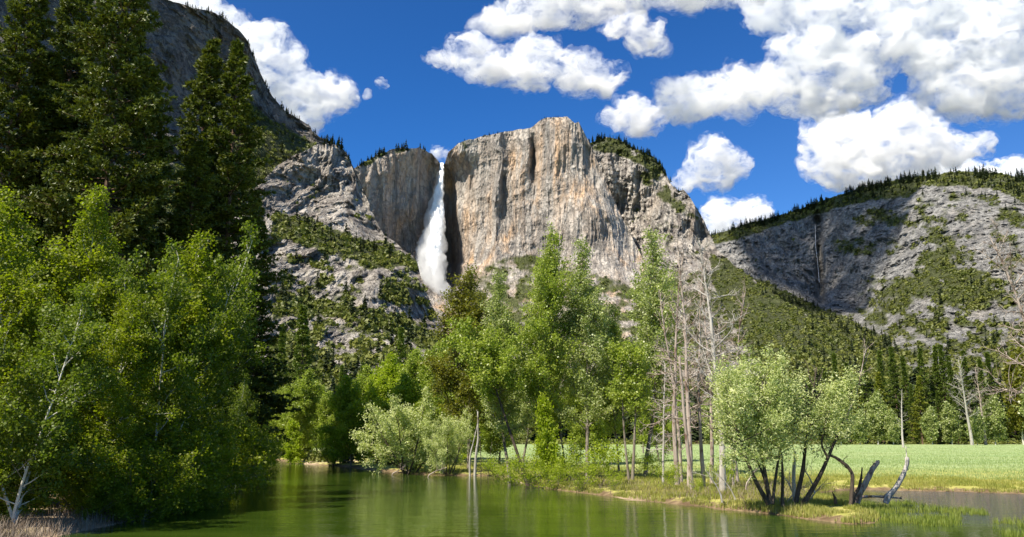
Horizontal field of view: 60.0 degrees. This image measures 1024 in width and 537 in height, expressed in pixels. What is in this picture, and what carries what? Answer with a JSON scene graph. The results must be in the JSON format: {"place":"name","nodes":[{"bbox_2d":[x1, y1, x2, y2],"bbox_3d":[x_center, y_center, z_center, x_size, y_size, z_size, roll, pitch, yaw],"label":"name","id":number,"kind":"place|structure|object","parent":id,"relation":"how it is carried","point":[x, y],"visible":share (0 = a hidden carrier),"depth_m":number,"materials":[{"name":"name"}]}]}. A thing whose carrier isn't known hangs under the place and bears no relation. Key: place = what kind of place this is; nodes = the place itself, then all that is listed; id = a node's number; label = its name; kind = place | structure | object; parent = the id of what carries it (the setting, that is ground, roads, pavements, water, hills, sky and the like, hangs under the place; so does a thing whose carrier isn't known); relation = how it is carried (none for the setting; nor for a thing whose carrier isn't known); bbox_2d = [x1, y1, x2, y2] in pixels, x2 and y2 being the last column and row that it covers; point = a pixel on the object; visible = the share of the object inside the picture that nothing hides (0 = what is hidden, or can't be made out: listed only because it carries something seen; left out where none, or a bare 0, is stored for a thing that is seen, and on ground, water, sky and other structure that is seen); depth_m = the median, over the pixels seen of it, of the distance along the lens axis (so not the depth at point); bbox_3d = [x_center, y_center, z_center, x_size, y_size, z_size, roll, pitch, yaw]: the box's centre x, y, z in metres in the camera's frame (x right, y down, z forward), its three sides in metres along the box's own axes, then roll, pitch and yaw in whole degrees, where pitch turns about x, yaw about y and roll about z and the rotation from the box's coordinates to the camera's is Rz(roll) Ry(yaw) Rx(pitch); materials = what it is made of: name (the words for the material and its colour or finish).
{"place":"outdoors","nodes":[
{"label":"outdoors","id":0,"kind":"place"},
{"bbox_2d":[0,0,367,263],"bbox_3d":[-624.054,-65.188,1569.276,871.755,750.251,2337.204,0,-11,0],"label":"mountain","id":1,"kind":"structure","parent":0,"point":[177,42],"depth_m":1460.97,"materials":[{"name":"stone"}]},
{"bbox_2d":[231,143,443,382],"bbox_3d":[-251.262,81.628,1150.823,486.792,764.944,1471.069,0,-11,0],"label":"granite buttress","id":2,"kind":"structure","parent":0,"point":[326,170],"depth_m":1246.22,"materials":[{"name":"stone"}]},
{"bbox_2d":[121,72,1023,400],"bbox_3d":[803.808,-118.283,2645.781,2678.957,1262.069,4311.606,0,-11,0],"label":"mountain shrubs","id":3,"kind":"object","parent":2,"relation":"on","point":[377,322],"visible":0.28,"depth_m":1826.84,"materials":[{"name":"green plant"}]},
{"bbox_2d":[0,441,1023,536],"bbox_3d":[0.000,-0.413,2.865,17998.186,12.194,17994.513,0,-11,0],"label":"ground","id":4,"kind":"structure","parent":0,"point":[671,500],"depth_m":91.72,"materials":[{"name":"plant"}]},
{"bbox_2d":[0,448,57,520],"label":"bank bush","id":5,"kind":"object","parent":4,"relation":"on","point":[4,508],"visible":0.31,"depth_m":36.08,"materials":[{"name":"green plant"}]},
{"bbox_2d":[0,0,66,322],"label":"pine tree","id":6,"kind":"object","parent":4,"relation":"on","point":[23,170],"visible":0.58,"depth_m":91.40,"materials":[{"name":"green plant"}]},
{"bbox_2d":[0,201,70,456],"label":"alder tree","id":7,"kind":"object","parent":4,"relation":"on","point":[15,286],"visible":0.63,"depth_m":41.18,"materials":[{"name":"green plant"}]},
{"bbox_2d":[3,50,73,330],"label":"pine tree","id":8,"kind":"object","parent":4,"relation":"on","point":[52,109],"visible":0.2,"depth_m":93.22,"materials":[{"name":"green plant"}]},
{"bbox_2d":[0,0,112,403],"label":"pine tree","id":9,"kind":"object","parent":4,"relation":"on","point":[67,7],"visible":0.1,"depth_m":97.52,"materials":[{"name":"green plant"}]},
{"bbox_2d":[0,279,114,526],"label":"alder tree","id":10,"kind":"object","parent":4,"relation":"on","point":[17,425],"visible":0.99,"depth_m":35.99,"materials":[{"name":"green plant"}]},
{"bbox_2d":[0,181,115,431],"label":"alder tree","id":11,"kind":"object","parent":4,"relation":"on","point":[27,235],"visible":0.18,"depth_m":46.01,"materials":[{"name":"green plant"}]},
{"bbox_2d":[0,504,150,536],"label":"bank twigs","id":12,"kind":"object","parent":4,"relation":"on","point":[25,522],"visible":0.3,"depth_m":35.33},
{"bbox_2d":[28,178,145,429],"bbox_3d":[-23.750,4.110,48.947,7.652,17.766,8.368,-3,-11,14],"label":"alder tree","id":13,"kind":"object","parent":4,"relation":"on","point":[88,268],"visible":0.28,"depth_m":48.51,"materials":[{"name":"green plant"}]},
{"bbox_2d":[29,411,156,514],"bbox_3d":[-19.773,8.780,39.920,6.417,4.846,5.650,0,-11,0],"label":"bank bush","id":14,"kind":"object","parent":4,"relation":"on","point":[88,439],"visible":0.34,"depth_m":38.97,"materials":[{"name":"green plant"}]},
{"bbox_2d":[0,0,189,420],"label":"pine tree","id":15,"kind":"object","parent":4,"relation":"on","point":[117,138],"visible":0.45,"depth_m":85.96,"materials":[{"name":"green plant"}]},
{"bbox_2d":[67,450,157,519],"bbox_3d":[-17.950,9.679,39.829,3.823,3.280,4.343,7,-13,-33],"label":"bank bush","id":16,"kind":"object","parent":4,"relation":"on","point":[102,481],"visible":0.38,"depth_m":38.87,"materials":[{"name":"green plant"}]},
{"bbox_2d":[50,292,185,493],"bbox_3d":[-19.203,6.320,42.592,6.921,10.933,5.362,-9,-14,38],"label":"alder tree","id":17,"kind":"object","parent":4,"relation":"on","point":[118,345],"visible":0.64,"depth_m":42.56,"materials":[{"name":"green plant"}]},
{"bbox_2d":[92,54,184,411],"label":"pine tree","id":18,"kind":"object","parent":4,"relation":"on","point":[154,78],"visible":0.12,"depth_m":93.95,"materials":[{"name":"green plant"}]},
{"bbox_2d":[72,436,205,523],"bbox_3d":[-17.057,9.858,41.059,5.480,4.138,4.825,4,-11,-18],"label":"bank bush","id":19,"kind":"object","parent":4,"relation":"on","point":[165,470],"visible":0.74,"depth_m":40.62,"materials":[{"name":"green plant"}]},
{"bbox_2d":[83,228,243,450],"bbox_3d":[-19.467,5.325,49.793,7.405,15.757,9.560,-7,-13,34],"label":"alder tree","id":20,"kind":"object","parent":4,"relation":"on","point":[197,307],"visible":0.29,"depth_m":49.86,"materials":[{"name":"green plant"}]},
{"bbox_2d":[69,215,268,464],"bbox_3d":[-21.708,5.417,55.935,12.396,17.859,10.438,-8,-14,38],"label":"alder tree","id":21,"kind":"object","parent":4,"relation":"on","point":[245,293],"visible":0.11,"depth_m":56.50,"materials":[{"name":"green plant"}]},
{"bbox_2d":[123,416,223,514],"bbox_3d":[-17.764,10.159,45.123,6.133,5.261,6.966,1,-11,-3],"label":"bank bush","id":22,"kind":"object","parent":4,"relation":"on","point":[190,440],"visible":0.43,"depth_m":44.64,"materials":[{"name":"green plant"}]},
{"bbox_2d":[93,235,258,470],"bbox_3d":[-17.378,5.982,47.758,9.717,14.000,8.182,9,-14,-41],"label":"alder tree","id":23,"kind":"object","parent":4,"relation":"on","point":[155,321],"visible":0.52,"depth_m":46.27,"materials":[{"name":"green plant"}]},
{"bbox_2d":[108,283,275,442],"bbox_3d":[-20.600,7.776,54.772,11.992,12.625,10.097,4,-11,-19],"label":"alder tree","id":24,"kind":"object","parent":4,"relation":"on","point":[237,378],"visible":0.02,"depth_m":57.90,"materials":[{"name":"green plant"}]},
{"bbox_2d":[155,138,229,417],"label":"pine tree","id":25,"kind":"object","parent":4,"relation":"on","point":[196,155],"visible":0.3,"depth_m":92.40,"materials":[{"name":"green plant"}]},
{"bbox_2d":[156,37,249,426],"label":"pine tree","id":26,"kind":"object","parent":4,"relation":"on","point":[213,60],"visible":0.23,"depth_m":101.73,"materials":[{"name":"green plant"}]},
{"bbox_2d":[175,451,231,509],"bbox_3d":[-17.490,11.466,47.842,4.665,4.001,5.298,3,-11,-15],"label":"bank bush","id":27,"kind":"object","parent":4,"relation":"on","point":[206,499],"visible":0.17,"depth_m":47.16,"materials":[{"name":"green plant"}]},
{"bbox_2d":[182,414,275,505],"bbox_3d":[-18.086,10.873,49.731,7.831,5.914,6.894,-2,-11,12],"label":"bank bush","id":28,"kind":"object","parent":4,"relation":"on","point":[227,449],"visible":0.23,"depth_m":50.35,"materials":[{"name":"green plant"}]},
{"bbox_2d":[179,37,295,435],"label":"pine tree","id":29,"kind":"object","parent":4,"relation":"on","point":[243,175],"visible":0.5,"depth_m":98.75,"materials":[{"name":"green plant"}]},
{"bbox_2d":[215,370,261,468],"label":"alder tree","id":30,"kind":"object","parent":4,"relation":"on","point":[242,405],"visible":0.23,"depth_m":77.15,"materials":[{"name":"green plant"}]},
{"bbox_2d":[193,414,288,493],"bbox_3d":[-19.169,12.049,56.421,7.083,6.076,8.046,-6,-12,27],"label":"bank bush","id":31,"kind":"object","parent":4,"relation":"on","point":[259,458],"visible":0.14,"depth_m":57.21,"materials":[{"name":"green plant"}]},
{"bbox_2d":[220,413,296,488],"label":"bank bush","id":32,"kind":"object","parent":4,"relation":"on","point":[240,423],"visible":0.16,"depth_m":65.38,"materials":[{"name":"green plant"}]},
{"bbox_2d":[223,189,301,456],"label":"pine tree","id":33,"kind":"object","parent":4,"relation":"on","point":[281,404],"visible":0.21,"depth_m":103.62,"materials":[{"name":"green plant"}]},
{"bbox_2d":[281,418,306,463],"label":"young tree","id":34,"kind":"object","parent":4,"relation":"on","point":[294,453],"visible":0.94,"depth_m":125.27,"materials":[{"name":"green plant"}]},
{"bbox_2d":[278,305,319,450],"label":"fir tree","id":35,"kind":"object","parent":4,"relation":"on","point":[302,332],"visible":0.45,"depth_m":149.88,"materials":[{"name":"plant"}]},
{"bbox_2d":[277,368,323,447],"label":"broadleaf tree","id":36,"kind":"object","parent":4,"relation":"on","point":[307,390],"visible":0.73,"depth_m":137.33,"materials":[{"name":"green plant"}]},
{"bbox_2d":[312,390,339,447],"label":"broadleaf tree","id":37,"kind":"object","parent":4,"relation":"on","point":[323,412],"visible":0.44,"depth_m":136.14,"materials":[{"name":"green plant"}]},
{"bbox_2d":[313,374,376,467],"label":"broadleaf tree","id":38,"kind":"object","parent":4,"relation":"on","point":[346,409],"visible":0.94,"depth_m":109.44,"materials":[{"name":"green plant"}]},
{"bbox_2d":[277,446,473,468],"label":"undergrowth","id":39,"kind":"object","parent":4,"relation":"on","point":[313,458],"visible":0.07,"depth_m":118.34,"materials":[{"name":"green plant"}]},
{"bbox_2d":[357,374,397,453],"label":"broadleaf tree","id":40,"kind":"object","parent":4,"relation":"on","point":[381,384],"visible":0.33,"depth_m":119.63,"materials":[{"name":"green plant"}]},
{"bbox_2d":[365,351,417,432],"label":"broadleaf tree","id":41,"kind":"object","parent":4,"relation":"on","point":[390,369],"visible":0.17,"depth_m":132.57,"materials":[{"name":"green plant"}]},
{"bbox_2d":[370,370,428,455],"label":"broadleaf tree","id":42,"kind":"object","parent":4,"relation":"on","point":[406,388],"visible":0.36,"depth_m":110.65,"materials":[{"name":"green plant"}]},
{"bbox_2d":[349,384,458,473],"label":"willow tree","id":43,"kind":"object","parent":4,"relation":"on","point":[404,425],"visible":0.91,"depth_m":90.13,"materials":[{"name":"green plant"}]},
{"bbox_2d":[393,347,434,448],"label":"broadleaf tree","id":44,"kind":"object","parent":4,"relation":"on","point":[411,367],"visible":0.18,"depth_m":127.52,"materials":[{"name":"green plant"}]},
{"bbox_2d":[416,340,448,442],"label":"broadleaf tree","id":45,"kind":"object","parent":4,"relation":"on","point":[426,378],"visible":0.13,"depth_m":123.97,"materials":[{"name":"green plant"}]},
{"bbox_2d":[419,408,474,473],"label":"willow tree","id":46,"kind":"object","parent":4,"relation":"on","point":[437,446],"visible":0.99,"depth_m":87.51,"materials":[{"name":"green plant"}]},
{"bbox_2d":[417,263,514,469],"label":"cottonwood tree","id":47,"kind":"object","parent":4,"relation":"on","point":[465,296],"visible":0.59,"depth_m":94.52,"materials":[{"name":"green plant"}]},
{"bbox_2d":[436,314,538,485],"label":"cottonwood tree","id":48,"kind":"object","parent":4,"relation":"on","point":[484,364],"visible":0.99,"depth_m":71.08,"materials":[{"name":"green plant"}]},
{"bbox_2d":[476,385,522,463],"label":"cottonwood tree","id":49,"kind":"object","parent":4,"relation":"on","point":[494,439],"visible":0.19,"depth_m":105.01,"materials":[{"name":"green plant"}]},
{"bbox_2d":[471,267,535,482],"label":"cottonwood tree","id":50,"kind":"object","parent":4,"relation":"on","point":[499,313],"visible":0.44,"depth_m":75.70,"materials":[{"name":"green plant"}]},
{"bbox_2d":[502,339,539,461],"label":"cottonwood tree","id":51,"kind":"object","parent":4,"relation":"on","point":[525,408],"visible":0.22,"depth_m":88.11,"materials":[{"name":"green plant"}]},
{"bbox_2d":[505,447,566,488],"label":"bank bush","id":52,"kind":"object","parent":4,"relation":"on","point":[526,469],"visible":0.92,"depth_m":65.51,"materials":[{"name":"green plant"}]},
{"bbox_2d":[508,217,584,479],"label":"cottonwood tree","id":53,"kind":"object","parent":4,"relation":"on","point":[548,297],"visible":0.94,"depth_m":72.42,"materials":[{"name":"green plant"}]},
{"bbox_2d":[530,391,568,482],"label":"young tree","id":54,"kind":"object","parent":4,"relation":"on","point":[546,431],"visible":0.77,"depth_m":68.69,"materials":[{"name":"green plant"}]},
{"bbox_2d":[532,319,583,466],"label":"cottonwood tree","id":55,"kind":"object","parent":4,"relation":"on","point":[557,420],"visible":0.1,"depth_m":78.77,"materials":[{"name":"green plant"}]},
{"bbox_2d":[564,455,600,491],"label":"bank bush","id":56,"kind":"object","parent":4,"relation":"on","point":[591,470],"visible":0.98,"depth_m":61.06,"materials":[{"name":"green plant"}]},
{"bbox_2d":[550,235,625,477],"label":"cottonwood tree","id":57,"kind":"object","parent":4,"relation":"on","point":[592,308],"visible":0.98,"depth_m":72.49,"materials":[{"name":"green plant"}]},
{"bbox_2d":[562,361,618,463],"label":"cottonwood tree","id":58,"kind":"object","parent":4,"relation":"on","point":[577,435],"visible":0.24,"depth_m":102.57,"materials":[{"name":"green plant"}]},
{"bbox_2d":[561,432,626,485],"bbox_3d":[6.597,13.622,62.897,5.123,3.996,4.795,4,-11,-20],"label":"bank bush","id":59,"kind":"object","parent":4,"relation":"on","point":[602,454],"visible":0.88,"depth_m":62.97,"materials":[{"name":"green plant"}]},
{"bbox_2d":[591,298,632,472],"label":"cottonwood tree","id":60,"kind":"object","parent":4,"relation":"on","point":[616,411],"visible":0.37,"depth_m":74.71,"materials":[{"name":"green plant"}]},
{"bbox_2d":[600,337,643,479],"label":"cottonwood tree","id":61,"kind":"object","parent":4,"relation":"on","point":[618,355],"visible":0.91,"depth_m":69.55,"materials":[{"name":"green plant"}]},
{"bbox_2d":[231,366,1021,441],"bbox_3d":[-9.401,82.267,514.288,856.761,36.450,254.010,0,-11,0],"label":"valley forest","id":62,"kind":"object","parent":4,"relation":"on","point":[695,432],"visible":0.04,"depth_m":422.70,"materials":[{"name":"plant"}]},
{"bbox_2d":[613,337,657,479],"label":"cottonwood tree","id":63,"kind":"object","parent":4,"relation":"on","point":[641,376],"visible":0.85,"depth_m":69.55,"materials":[{"name":"green plant"}]},
{"bbox_2d":[467,467,804,510],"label":"bank twigs","id":64,"kind":"object","parent":4,"relation":"on","point":[739,496],"visible":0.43,"depth_m":54.81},
{"bbox_2d":[617,225,694,475],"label":"cottonwood tree","id":65,"kind":"object","parent":4,"relation":"on","point":[650,333],"visible":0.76,"depth_m":77.66,"materials":[{"name":"green plant"}]},
{"bbox_2d":[629,357,682,461],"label":"cottonwood tree","id":66,"kind":"object","parent":4,"relation":"on","point":[643,437],"visible":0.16,"depth_m":109.74,"materials":[{"name":"green plant"}]},
{"bbox_2d":[319,437,1021,444],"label":"undergrowth","id":67,"kind":"object","parent":4,"relation":"on","point":[989,441],"visible":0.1,"depth_m":347.07,"materials":[{"name":"green plant"}]},
{"bbox_2d":[646,290,696,482],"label":"dead tree","id":68,"kind":"object","parent":4,"relation":"on","point":[677,424],"visible":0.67,"depth_m":66.19,"materials":[{"name":"grey wood"}]},
{"bbox_2d":[638,250,711,484],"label":"dead tree","id":69,"kind":"object","parent":4,"relation":"on","point":[674,431],"visible":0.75,"depth_m":61.51,"materials":[{"name":"grey wood"}]},
{"bbox_2d":[674,357,694,488],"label":"dead tree","id":70,"kind":"object","parent":4,"relation":"on","point":[689,464],"visible":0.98,"depth_m":56.95,"materials":[{"name":"grey wood"}]},
{"bbox_2d":[653,238,722,486],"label":"dead tree","id":71,"kind":"object","parent":4,"relation":"on","point":[686,393],"visible":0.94,"depth_m":60.23,"materials":[{"name":"grey wood"}]},
{"bbox_2d":[681,269,717,486],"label":"dead tree","id":72,"kind":"object","parent":4,"relation":"on","point":[697,394],"visible":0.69,"depth_m":60.18,"materials":[{"name":"grey wood"}]},
{"bbox_2d":[405,460,1023,523],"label":"bank grass","id":73,"kind":"structure","parent":4,"relation":"on","point":[818,502],"depth_m":60.62,"materials":[{"name":"plant"}]},
{"bbox_2d":[689,259,739,483],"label":"dead tree","id":74,"kind":"object","parent":4,"relation":"on","point":[704,302],"visible":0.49,"depth_m":65.83,"materials":[{"name":"grey wood"}]},
{"bbox_2d":[676,236,764,492],"bbox_3d":[13.812,6.000,57.315,6.426,17.149,3.942,-3,-11,16],"label":"dead tree","id":75,"kind":"object","parent":4,"relation":"on","point":[722,470],"visible":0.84,"depth_m":57.60,"materials":[{"name":"grey wood"}]},
{"bbox_2d":[702,340,821,504],"bbox_3d":[12.838,7.669,44.721,6.546,8.228,5.742,0,-11,0],"label":"willow tree","id":76,"kind":"object","parent":4,"relation":"on","point":[761,437],"visible":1,"depth_m":44.16,"materials":[{"name":"green plant"}]},
{"bbox_2d":[794,360,825,502],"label":"willow tree","id":77,"kind":"object","parent":4,"relation":"on","point":[798,487],"visible":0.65,"depth_m":45.44,"materials":[{"name":"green plant"}]},
{"bbox_2d":[798,358,871,503],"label":"willow tree","id":78,"kind":"object","parent":4,"relation":"on","point":[827,402],"visible":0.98,"depth_m":45.32,"materials":[{"name":"green plant"}]},
{"bbox_2d":[850,408,871,444],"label":"broadleaf tree","id":79,"kind":"object","parent":4,"relation":"on","point":[860,434],"visible":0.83,"depth_m":321.50,"materials":[{"name":"green plant"}]},
{"bbox_2d":[862,389,890,444],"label":"broadleaf tree","id":80,"kind":"object","parent":4,"relation":"on","point":[876,407],"visible":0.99,"depth_m":328.42,"materials":[{"name":"green plant"}]},
{"bbox_2d":[883,407,903,444],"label":"broadleaf tree","id":81,"kind":"object","parent":4,"relation":"on","point":[892,426],"visible":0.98,"depth_m":323.67,"materials":[{"name":"green plant"}]},
{"bbox_2d":[886,346,909,439],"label":"fir tree","id":82,"kind":"object","parent":4,"relation":"on","point":[893,376],"visible":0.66,"depth_m":381.26,"materials":[{"name":"plant"}]},
{"bbox_2d":[899,356,923,439],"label":"fir tree","id":83,"kind":"object","parent":4,"relation":"on","point":[905,393],"visible":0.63,"depth_m":377.26,"materials":[{"name":"plant"}]},
{"bbox_2d":[907,376,927,443],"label":"fir tree","id":84,"kind":"object","parent":4,"relation":"on","point":[918,395],"visible":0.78,"depth_m":337.42,"materials":[{"name":"plant"}]},
{"bbox_2d":[910,348,938,439],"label":"fir tree","id":85,"kind":"object","parent":4,"relation":"on","point":[921,369],"visible":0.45,"depth_m":387.75,"materials":[{"name":"plant"}]},
{"bbox_2d":[917,405,942,444],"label":"broadleaf tree","id":86,"kind":"object","parent":4,"relation":"on","point":[930,424],"visible":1,"depth_m":325.69,"materials":[{"name":"green plant"}]},
{"bbox_2d":[934,344,967,438],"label":"fir tree","id":87,"kind":"object","parent":4,"relation":"on","point":[943,377],"visible":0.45,"depth_m":388.79,"materials":[{"name":"plant"}]},
{"bbox_2d":[939,400,964,444],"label":"broadleaf tree","id":88,"kind":"object","parent":4,"relation":"on","point":[951,431],"visible":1,"depth_m":331.88,"materials":[{"name":"green plant"}]},
{"bbox_2d":[945,355,966,439],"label":"conifer tree","id":89,"kind":"object","parent":4,"relation":"on","point":[949,366],"visible":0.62,"depth_m":381.70,"materials":[{"name":"plant"}]},
{"bbox_2d":[958,350,982,440],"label":"fir tree","id":90,"kind":"object","parent":4,"relation":"on","point":[965,374],"visible":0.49,"depth_m":400.85,"materials":[{"name":"plant"}]},
{"bbox_2d":[965,408,988,444],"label":"broadleaf tree","id":91,"kind":"object","parent":4,"relation":"on","point":[977,426],"visible":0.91,"depth_m":313.71,"materials":[{"name":"green plant"}]},
{"bbox_2d":[978,392,1008,444],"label":"broadleaf tree","id":92,"kind":"object","parent":4,"relation":"on","point":[996,429],"visible":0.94,"depth_m":319.36,"materials":[{"name":"green plant"}]},
{"bbox_2d":[973,218,1023,402],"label":"dead tree","id":93,"kind":"object","parent":4,"relation":"on","point":[1009,278],"visible":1,"depth_m":62.97,"materials":[{"name":"grey wood"}]},
{"bbox_2d":[997,345,1023,444],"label":"broadleaf tree","id":94,"kind":"object","parent":4,"relation":"on","point":[1016,419],"visible":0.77,"depth_m":320.90,"materials":[{"name":"green plant"}]},
{"bbox_2d":[354,117,670,392],"bbox_3d":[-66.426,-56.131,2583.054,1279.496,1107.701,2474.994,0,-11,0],"label":"cliff","id":95,"kind":"structure","parent":0,"point":[506,194],"depth_m":2989.04,"materials":[{"name":"stone"}]},
{"bbox_2d":[425,163,444,274],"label":"waterfall","id":96,"kind":"structure","parent":95,"relation":"on","point":[434,244],"depth_m":3020.93,"materials":[{"name":"white liquid"}]},
{"bbox_2d":[59,460,1023,536],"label":"river water","id":97,"kind":"structure","parent":0,"point":[301,500],"depth_m":43.25,"materials":[{"name":"liquid"}]},
{"bbox_2d":[856,498,1023,536],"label":"reeds","id":98,"kind":"object","parent":97,"relation":"in","point":[931,519],"visible":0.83,"depth_m":42.03,"materials":[{"name":"green plant"}]},
{"bbox_2d":[170,0,1023,233],"label":"sky","id":99,"kind":"structure","parent":0,"point":[751,109],"materials":[{"name":"blue"}]},
{"bbox_2d":[466,444,1023,480],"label":"meadow grass","id":100,"kind":"structure","parent":0,"point":[967,464],"depth_m":106.93,"materials":[{"name":"plant"}]},
{"bbox_2d":[590,137,928,398],"bbox_3d":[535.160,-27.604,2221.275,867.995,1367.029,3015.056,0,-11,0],"label":"cliff","id":101,"kind":"structure","parent":0,"point":[631,191],"depth_m":3012.88,"materials":[{"name":"stone"}]},
{"bbox_2d":[713,171,1023,386],"bbox_3d":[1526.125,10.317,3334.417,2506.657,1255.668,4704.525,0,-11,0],"label":"mountain","id":102,"kind":"structure","parent":0,"point":[839,283],"depth_m":3820.63,"materials":[{"name":"stone"}]},
{"bbox_2d":[151,0,1023,397],"bbox_3d":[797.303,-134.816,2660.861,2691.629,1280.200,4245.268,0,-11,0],"label":"mountain conifers","id":103,"kind":"object","parent":102,"relation":"on","point":[983,172],"visible":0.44,"depth_m":2704.38,"materials":[{"name":"plant"}]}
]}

